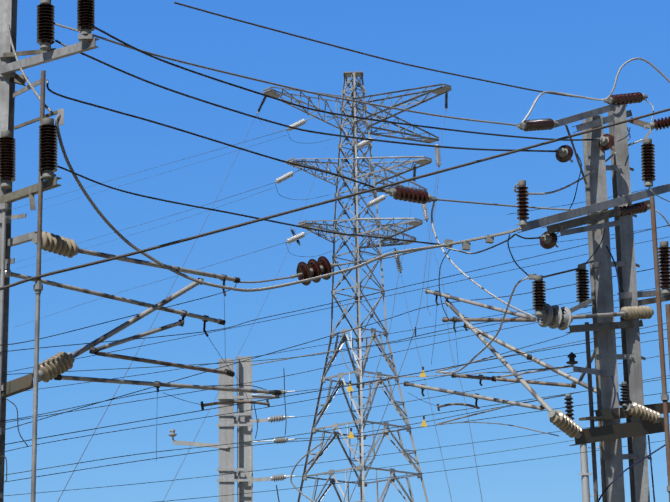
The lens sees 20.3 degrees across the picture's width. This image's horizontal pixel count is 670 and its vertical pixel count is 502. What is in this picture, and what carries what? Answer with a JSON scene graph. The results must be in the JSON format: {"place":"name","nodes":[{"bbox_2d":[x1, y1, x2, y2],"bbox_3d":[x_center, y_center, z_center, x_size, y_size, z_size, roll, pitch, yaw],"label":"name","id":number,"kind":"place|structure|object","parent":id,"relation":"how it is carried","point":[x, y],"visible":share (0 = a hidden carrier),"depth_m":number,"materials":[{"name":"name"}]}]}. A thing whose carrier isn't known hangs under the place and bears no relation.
{"place":"outdoors","nodes":[
{"label":"outdoors","id":0,"kind":"place"},
{"bbox_2d":[4,0,669,501],"label":"sky","id":1,"kind":"structure","parent":0,"point":[574,47],"materials":[{"name":"blue"}]},
{"label":"ground","id":2,"kind":"structure","parent":0,"visible":0},
{"bbox_2d":[0,0,98,501],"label":"utility pole","id":3,"kind":"object","parent":2,"relation":"on","point":[11,63],"visible":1,"depth_m":18.15,"materials":[{"name":"metal"}]},
{"bbox_2d":[5,231,280,410],"bbox_3d":[-1.757,0.779,18.886,3.305,1.502,0.627,11,-19,-37],"label":"cantilever","id":4,"kind":"object","parent":3,"relation":"attached to","point":[55,366],"visible":0.88,"depth_m":18.62,"materials":[{"name":"grey metal"}]},
{"bbox_2d":[0,225,669,501],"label":"overhead contact wires","id":5,"kind":"object","parent":3,"relation":"attached to","point":[423,422],"visible":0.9,"depth_m":20.86,"materials":[{"name":"black metal"}]},
{"bbox_2d":[168,355,295,501],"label":"anchor mast","id":6,"kind":"object","parent":2,"relation":"on","point":[244,421],"visible":0.77,"depth_m":25.88,"materials":[{"name":"metal"}]},
{"bbox_2d":[257,71,451,501],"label":"transmission pylon","id":7,"kind":"object","parent":2,"relation":"on","point":[356,143],"visible":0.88,"depth_m":90.91,"materials":[{"name":"metal"}]},
{"bbox_2d":[14,80,482,501],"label":"pylon conductors","id":8,"kind":"object","parent":7,"relation":"attached to","point":[268,293],"visible":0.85,"depth_m":59.13,"materials":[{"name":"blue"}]},
{"bbox_2d":[579,444,600,501],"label":"pipe","id":9,"kind":"object","parent":2,"relation":"on","point":[585,474],"visible":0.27,"depth_m":45.64,"materials":[{"name":"metal"}]},
{"bbox_2d":[516,92,669,501],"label":"utility pole","id":10,"kind":"object","parent":2,"relation":"on","point":[609,432],"visible":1,"depth_m":21.09,"materials":[{"name":"metal"}]},
{"bbox_2d":[0,2,669,501],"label":"power lines","id":11,"kind":"object","parent":10,"relation":"attached to","point":[314,270],"visible":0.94,"depth_m":20.10,"materials":[{"name":"metal"}]},
{"bbox_2d":[403,289,628,413],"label":"cantilever arms","id":12,"kind":"object","parent":10,"relation":"attached to","point":[508,366],"visible":0.96,"depth_m":21.66,"materials":[{"name":"grey"}]}
]}

